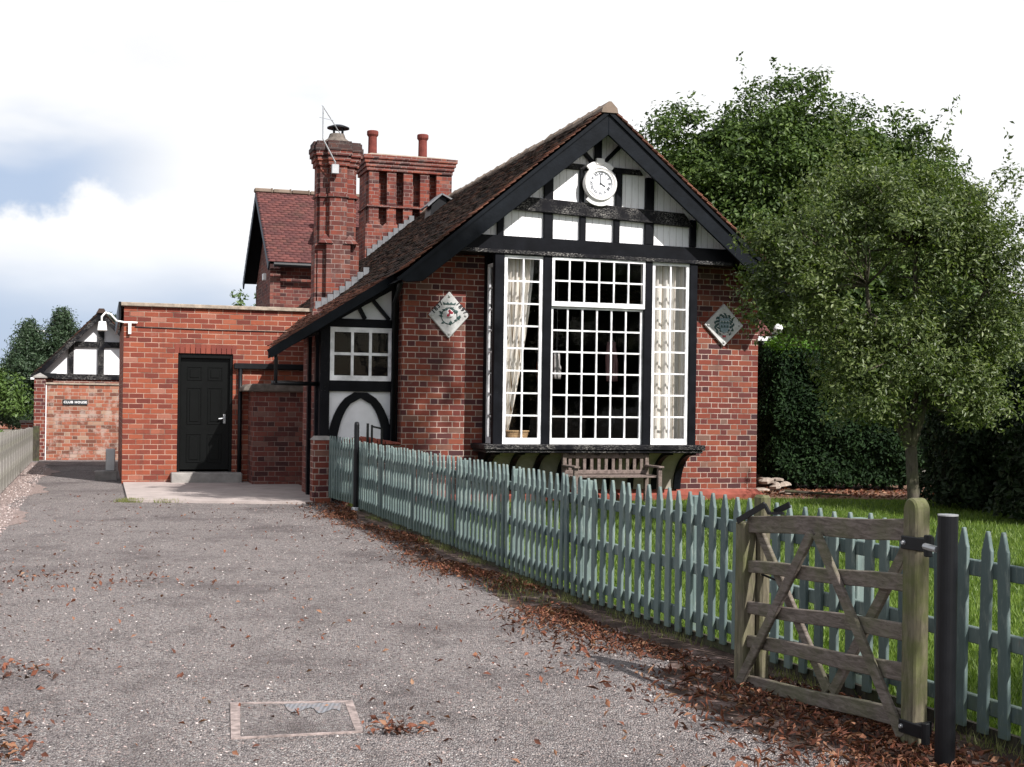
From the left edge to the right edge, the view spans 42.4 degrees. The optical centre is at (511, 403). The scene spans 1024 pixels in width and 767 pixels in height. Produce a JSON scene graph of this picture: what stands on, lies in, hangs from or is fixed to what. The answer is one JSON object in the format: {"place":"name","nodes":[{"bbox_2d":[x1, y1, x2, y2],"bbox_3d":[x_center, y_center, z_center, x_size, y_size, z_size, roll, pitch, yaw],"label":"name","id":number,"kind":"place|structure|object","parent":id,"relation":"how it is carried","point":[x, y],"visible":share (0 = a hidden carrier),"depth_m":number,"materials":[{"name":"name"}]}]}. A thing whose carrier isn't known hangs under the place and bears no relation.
{"place":"outdoors","nodes":[
{"label":"outdoors","id":0,"kind":"place"},
{"bbox_2d":[0,465,47,535],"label":"loose gravel","id":1,"kind":"structure","parent":0,"point":[21,497],"depth_m":20.00,"materials":[{"name":"grey gravel"}]},
{"bbox_2d":[19,420,33,428],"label":"garden pier","id":2,"kind":"structure","parent":0,"point":[25,424],"depth_m":33.36,"materials":[{"name":"red brick"}]},
{"bbox_2d":[31,308,119,383],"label":"club house","id":3,"kind":"structure","parent":0,"point":[88,352],"depth_m":32.31,"materials":[{"name":"white paint"}]},
{"bbox_2d":[0,500,838,766],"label":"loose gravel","id":4,"kind":"structure","parent":0,"point":[292,649],"depth_m":7.40,"materials":[{"name":"gravel"}]},
{"bbox_2d":[0,460,852,766],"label":"driveway","id":5,"kind":"structure","parent":0,"point":[94,686],"depth_m":7.51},
{"bbox_2d":[0,427,32,493],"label":"board fence","id":6,"kind":"object","parent":5,"relation":"on","point":[16,453],"visible":1,"depth_m":22.43,"materials":[{"name":"grey wood"}]},
{"bbox_2d":[0,462,59,530],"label":"gravel edge","id":7,"kind":"object","parent":5,"relation":"on","point":[35,489],"visible":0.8,"depth_m":20.28,"materials":[{"name":"grey gravel"}]},
{"bbox_2d":[33,426,39,460],"bbox_3d":[-10.851,0.913,30.088,0.150,0.830,0.120,1,0,-17],"label":"fence end post","id":8,"kind":"object","parent":5,"relation":"on","point":[36,437],"visible":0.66,"depth_m":30.03,"materials":[{"name":"green wood"}]},
{"bbox_2d":[33,373,118,459],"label":"boundary wall","id":9,"kind":"structure","parent":5,"relation":"on","point":[89,431],"depth_m":30.82,"materials":[{"name":"brick"}]},
{"bbox_2d":[63,399,87,404],"bbox_3d":[-10.189,-0.038,30.797,0.550,0.124,0.028,1,0,-17],"label":"wall sign","id":10,"kind":"object","parent":9,"relation":"attached to","point":[75,402],"visible":1,"depth_m":30.79,"materials":[{"name":"white metal"}]},
{"bbox_2d":[95,449,116,479],"bbox_3d":[-7.229,1.079,23.514,0.380,0.560,0.340,1,0,-17],"label":"utility box","id":11,"kind":"object","parent":5,"relation":"on","point":[109,472],"visible":0.99,"depth_m":23.42,"materials":[{"name":"grey metal"}]},
{"bbox_2d":[123,481,331,504],"bbox_3d":[-4.521,1.379,20.508,2.850,0.055,4.820,1,0,-17],"label":"paved apron","id":12,"kind":"object","parent":5,"relation":"on","point":[245,492],"visible":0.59,"depth_m":20.05,"materials":[{"name":"grey concrete"}]},
{"bbox_2d":[114,496,182,502],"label":"paving grass","id":13,"kind":"structure","parent":12,"relation":"on","point":[125,500],"depth_m":18.46,"materials":[{"name":"green plant"}]},
{"bbox_2d":[239,384,302,484],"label":"brick store","id":14,"kind":"structure","parent":5,"relation":"on","point":[275,422],"depth_m":22.38,"materials":[{"name":"brick"}]},
{"bbox_2d":[230,700,363,739],"bbox_3d":[-0.990,1.437,6.029,0.579,0.018,0.681,1,0,-12],"label":"drain cover","id":15,"kind":"object","parent":5,"relation":"on","point":[335,718],"visible":1,"depth_m":5.99,"materials":[{"name":"grey concrete"}]},
{"bbox_2d":[310,436,331,503],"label":"brick pier","id":16,"kind":"structure","parent":5,"relation":"on","point":[319,465],"depth_m":18.70,"materials":[{"name":"red brick"}]},
{"bbox_2d":[328,436,353,503],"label":"wicket gate","id":17,"kind":"structure","parent":16,"relation":"attached to","point":[341,468],"depth_m":18.08,"materials":[{"name":"green paint"}]},
{"bbox_2d":[0,500,654,764],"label":"fallen leaves","id":18,"kind":"object","parent":5,"relation":"on","point":[387,728],"visible":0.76,"depth_m":6.07,"materials":[{"name":"brown plant"}]},
{"bbox_2d":[351,422,358,511],"bbox_3d":[-2.037,0.852,17.220,0.090,1.240,0.100,1,0,0],"label":"gate post","id":19,"kind":"object","parent":5,"relation":"on","point":[355,507],"visible":0.88,"depth_m":17.19,"materials":[{"name":"black metal"}]},
{"bbox_2d":[341,436,400,505],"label":"wall","id":20,"kind":"structure","parent":5,"relation":"on","point":[397,445],"depth_m":18.47,"materials":[{"name":"red brick"}]},
{"bbox_2d":[366,423,382,466],"bbox_3d":[-1.862,0.844,17.831,0.220,1.160,0.030,1,0,-17],"label":"hand rail","id":21,"kind":"object","parent":5,"relation":"on","point":[367,433],"visible":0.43,"depth_m":17.80,"materials":[{"name":"black metal"}]},
{"bbox_2d":[0,494,889,766],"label":"fallen leaves","id":22,"kind":"object","parent":5,"relation":"on","point":[537,741],"visible":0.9,"depth_m":7.47,"materials":[{"name":"brown plant"}]},
{"bbox_2d":[338,496,1023,766],"bbox_3d":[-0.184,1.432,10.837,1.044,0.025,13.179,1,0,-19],"label":"soil verge","id":23,"kind":"structure","parent":5,"relation":"on","point":[722,657],"depth_m":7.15,"materials":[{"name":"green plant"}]},
{"bbox_2d":[295,504,1012,766],"bbox_3d":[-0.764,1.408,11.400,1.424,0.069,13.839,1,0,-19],"label":"fallen leaves","id":24,"kind":"object","parent":23,"relation":"on","point":[740,744],"visible":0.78,"depth_m":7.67,"materials":[{"name":"brown plant"}]},
{"bbox_2d":[543,661,1023,766],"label":"leaf stalks","id":25,"kind":"object","parent":23,"relation":"on","point":[842,732],"visible":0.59,"depth_m":6.06,"materials":[{"name":"brown plant"}]},
{"bbox_2d":[922,514,958,765],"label":"gate post","id":26,"kind":"object","parent":23,"relation":"on","point":[945,549],"visible":1,"depth_m":5.27,"materials":[{"name":"black metal"}]},
{"bbox_2d":[734,495,933,746],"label":"field gate","id":27,"kind":"structure","parent":26,"relation":"attached to","point":[757,565],"depth_m":6.05,"materials":[{"name":"brown wood"}]},
{"bbox_2d":[1,429,933,483],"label":"ground","id":28,"kind":"structure","parent":0,"point":[6,430],"depth_m":27.61,"materials":[{"name":"grey concrete"}]},
{"bbox_2d":[0,422,19,428],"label":"bungalow","id":29,"kind":"object","parent":28,"relation":"on","point":[3,427],"depth_m":60.09,"materials":[{"name":"brick"}]},
{"bbox_2d":[0,367,33,419],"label":"broadleaf tree","id":30,"kind":"object","parent":28,"relation":"on","point":[9,399],"visible":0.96,"depth_m":41.31,"materials":[{"name":"green plant"}]},
{"bbox_2d":[0,316,46,430],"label":"conifer tree","id":31,"kind":"object","parent":28,"relation":"on","point":[31,321],"visible":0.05,"depth_m":44.32,"materials":[{"name":"green plant"}]},
{"bbox_2d":[0,324,54,429],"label":"conifer tree","id":32,"kind":"object","parent":28,"relation":"on","point":[27,347],"visible":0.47,"depth_m":42.50,"materials":[{"name":"green plant"}]},
{"bbox_2d":[7,305,81,425],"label":"conifer tree","id":33,"kind":"object","parent":28,"relation":"on","point":[60,328],"visible":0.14,"depth_m":43.19,"materials":[{"name":"green plant"}]},
{"bbox_2d":[115,302,312,483],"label":"brick annexe","id":34,"kind":"structure","parent":28,"relation":"on","point":[187,372],"depth_m":22.80,"materials":[{"name":"brick"}]},
{"bbox_2d":[97,312,137,333],"bbox_3d":[-6.653,-1.366,22.266,0.656,0.366,0.129,1,0,-21],"label":"security camera","id":35,"kind":"object","parent":34,"relation":"attached to","point":[102,325],"visible":1,"depth_m":22.18,"materials":[{"name":"white plastic"}]},
{"bbox_2d":[179,358,229,468],"bbox_3d":[-5.329,0.175,22.886,0.830,1.920,0.112,1,0,-17],"label":"door","id":36,"kind":"structure","parent":34,"relation":"in","point":[204,394],"depth_m":22.90,"materials":[{"name":"black wood"}]},
{"bbox_2d":[230,289,255,305],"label":"broadleaf tree","id":37,"kind":"object","parent":28,"relation":"on","point":[240,302],"visible":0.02,"depth_m":40.40,"materials":[{"name":"green plant"}]},
{"bbox_2d":[242,188,491,307],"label":"brick house","id":38,"kind":"structure","parent":28,"relation":"on","point":[277,270],"depth_m":31.70,"materials":[{"name":"red brick"}]},
{"bbox_2d":[267,101,796,501],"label":"school house","id":39,"kind":"structure","parent":28,"relation":"on","point":[526,237],"depth_m":19.76,"materials":[{"name":"red brick"}]},
{"bbox_2d":[319,106,340,174],"bbox_3d":[-3.156,-4.585,22.989,0.154,1.140,0.513,1,0,43],"label":"television aerial","id":40,"kind":"object","parent":39,"relation":"attached to","point":[334,168],"visible":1,"depth_m":22.98,"materials":[{"name":"grey metal"}]},
{"bbox_2d":[428,292,468,337],"bbox_3d":[-0.921,-1.305,19.363,0.609,0.678,0.082,1,0,-17],"label":"wall plaque","id":41,"kind":"object","parent":39,"relation":"attached to","point":[448,314],"depth_m":19.35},
{"bbox_2d":[505,430,528,437],"bbox_3d":[0.072,0.485,19.337,0.378,0.197,0.248,1,0,-17],"label":"wicker basket","id":42,"kind":"object","parent":39,"relation":"on","point":[512,433],"visible":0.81,"depth_m":19.25,"materials":[{"name":"beige wicker"}]},
{"bbox_2d":[536,359,537,382],"bbox_3d":[0.503,-1.263,20.621,0.227,1.881,0.090,1,0,-17],"label":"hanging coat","id":43,"kind":"object","parent":39,"relation":"hanging from","point":[537,369],"visible":0.04,"depth_m":20.60,"materials":[{"name":"fabric"}]},
{"bbox_2d":[552,295,560,378],"bbox_3d":[0.718,-1.295,20.741,0.149,1.810,0.090,1,0,-17],"label":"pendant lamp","id":44,"kind":"object","parent":39,"relation":"hanging from","point":[556,366],"visible":0.95,"depth_m":20.72,"materials":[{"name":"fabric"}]},
{"bbox_2d":[471,253,704,489],"bbox_3d":[1.159,-0.444,19.672,3.450,3.500,0.780,1,0,-17],"label":"bay window","id":45,"kind":"structure","parent":39,"relation":"in","point":[667,333],"depth_m":19.56,"materials":[{"name":"black paint"}]},
{"bbox_2d":[583,158,616,205],"bbox_3d":[1.309,-3.287,19.573,0.524,0.710,0.075,1,0,-17],"label":"wall clock","id":46,"kind":"object","parent":39,"relation":"attached to","point":[599,183],"depth_m":19.56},
{"bbox_2d":[605,308,618,380],"bbox_3d":[1.597,-1.272,20.910,0.217,1.830,0.090,1,0,-17],"label":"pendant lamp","id":47,"kind":"object","parent":39,"relation":"hanging from","point":[615,367],"visible":0.7,"depth_m":20.89,"materials":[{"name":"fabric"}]},
{"bbox_2d":[704,304,742,345],"bbox_3d":[3.320,-1.234,20.691,0.659,0.659,0.068,1,0,-17],"label":"wall plaque","id":48,"kind":"object","parent":39,"relation":"attached to","point":[720,324],"depth_m":20.67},
{"bbox_2d":[630,51,1021,313],"bbox_3d":[7.952,-3.931,36.035,11.178,11.183,7.265,1,0,0],"label":"broadleaf tree","id":49,"kind":"object","parent":28,"relation":"on","point":[728,165],"visible":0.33,"depth_m":34.46,"materials":[{"name":"green plant"}]},
{"bbox_2d":[759,226,1019,341],"bbox_3d":[7.896,-1.330,28.503,7.351,5.981,4.082,1,0,0],"label":"broadleaf tree","id":50,"kind":"object","parent":28,"relation":"on","point":[856,296],"visible":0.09,"depth_m":27.58,"materials":[{"name":"green plant"}]},
{"bbox_2d":[0,0,1023,363],"label":"sky","id":51,"kind":"structure","parent":0,"point":[138,138],"materials":[{"name":"white"}]},
{"bbox_2d":[431,498,1023,732],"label":"lawn","id":52,"kind":"structure","parent":0,"point":[844,553],"depth_m":15.02,"materials":[{"name":"green plant"}]},
{"bbox_2d":[561,453,663,504],"bbox_3d":[1.458,1.081,19.235,1.390,0.780,0.595,1,0,-17],"label":"garden bench","id":53,"kind":"object","parent":52,"relation":"on","point":[612,473],"visible":0.87,"depth_m":19.41,"materials":[{"name":"brown wood"}]},
{"bbox_2d":[358,441,1023,753],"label":"picket fence","id":54,"kind":"object","parent":52,"relation":"on","point":[394,503],"visible":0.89,"depth_m":8.42,"materials":[{"name":"green paint"}]},
{"bbox_2d":[756,483,931,499],"bbox_3d":[6.529,1.538,23.250,5.900,0.001,4.500,1,0,0],"label":"mulch bed","id":55,"kind":"object","parent":52,"relation":"on","point":[857,487],"visible":0.25,"depth_m":22.90,"materials":[{"name":"brown plant"}]},
{"bbox_2d":[756,488,769,490],"bbox_3d":[4.288,1.478,22.703,0.317,0.064,0.169,1,11,-5],"label":"stone","id":56,"kind":"object","parent":55,"relation":"on","point":[762,489],"visible":0.53,"depth_m":22.66,"materials":[{"name":"beige stone"}]},
{"bbox_2d":[756,320,777,484],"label":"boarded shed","id":57,"kind":"structure","parent":55,"relation":"on","point":[761,343],"depth_m":24.61,"materials":[{"name":"wood"}]},
{"bbox_2d":[773,324,782,334],"bbox_3d":[4.900,-1.367,24.468,0.180,0.210,0.511,1,0,0],"label":"bulkhead lamp","id":58,"kind":"object","parent":57,"relation":"attached to","point":[777,327],"visible":0.6,"depth_m":24.24,"materials":[{"name":"white metal"}]},
{"bbox_2d":[784,489,851,495],"bbox_3d":[5.025,1.448,21.623,1.082,0.069,0.299,1,0,21],"label":"fallen branch","id":59,"kind":"object","parent":55,"relation":"on","point":[803,492],"visible":1,"depth_m":21.59,"materials":[{"name":"brown wood"}]},
{"bbox_2d":[756,486,923,498],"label":"fallen leaves","id":60,"kind":"object","parent":55,"relation":"on","point":[856,494],"visible":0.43,"depth_m":22.49,"materials":[{"name":"brown plant"}]},
{"bbox_2d":[756,332,931,488],"bbox_3d":[5.963,0.155,23.970,3.252,2.861,1.929,1,0,0],"label":"clipped hedge","id":61,"kind":"object","parent":55,"relation":"on","point":[799,447],"visible":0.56,"depth_m":23.32,"materials":[{"name":"green plant"}]},
{"bbox_3d":[4.560,1.476,22.906,0.233,0.079,0.279,10,8,26],"label":"stone","id":62,"kind":"object","parent":55,"relation":"on","visible":0},
{"bbox_2d":[778,481,789,486],"bbox_3d":[4.672,1.383,22.875,0.195,0.084,0.360,-9,5,-13],"label":"stone","id":63,"kind":"object","parent":62,"relation":"on","point":[783,483],"visible":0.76,"depth_m":22.74,"materials":[{"name":"beige stone"}]},
{"bbox_2d":[773,477,783,480],"bbox_3d":[4.613,1.308,22.868,0.218,0.054,0.299,1,1,-14],"label":"stone","id":64,"kind":"object","parent":63,"relation":"on","point":[778,479],"visible":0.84,"depth_m":22.77,"materials":[{"name":"beige stone"}]},
{"bbox_2d":[725,109,1023,499],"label":"fruit tree","id":65,"kind":"object","parent":52,"relation":"on","point":[918,220],"visible":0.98,"depth_m":14.75,"materials":[{"name":"green plant"}]},
{"bbox_2d":[917,352,1023,511],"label":"evergreen shrub","id":66,"kind":"object","parent":52,"relation":"on","point":[961,469],"visible":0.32,"depth_m":18.89,"materials":[{"name":"green plant"}]},
{"bbox_2d":[982,364,1023,520],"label":"evergreen shrub","id":67,"kind":"object","parent":52,"relation":"on","point":[1014,462],"visible":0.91,"depth_m":17.53,"materials":[{"name":"green plant"}]},
{"bbox_2d":[1005,329,1023,378],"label":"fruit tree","id":68,"kind":"object","parent":52,"relation":"on","point":[1016,363],"visible":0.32,"depth_m":17.86,"materials":[{"name":"green plant"}]},
{"bbox_2d":[900,295,1023,475],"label":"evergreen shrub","id":69,"kind":"object","parent":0,"point":[950,309],"visible":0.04,"depth_m":25.73,"materials":[{"name":"green plant"}]},
{"bbox_3d":[4.602,1.485,21.990,0.353,0.060,0.272,8,-5,-17],"label":"stone","id":70,"kind":"object","parent":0,"visible":0},
{"bbox_2d":[769,485,780,489],"bbox_3d":[4.377,1.384,21.962,0.203,0.075,0.233,-3,0,4],"label":"stone","id":71,"kind":"object","parent":70,"relation":"on","point":[774,487],"visible":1,"depth_m":21.89,"materials":[{"name":"beige stone"}]},
{"bbox_2d":[759,477,773,483],"bbox_3d":[4.237,1.282,21.979,0.262,0.095,0.269,-8,9,4],"label":"stone","id":72,"kind":"object","parent":71,"relation":"on","point":[766,480],"visible":1,"depth_m":21.90,"materials":[{"name":"beige stone"}]}
]}

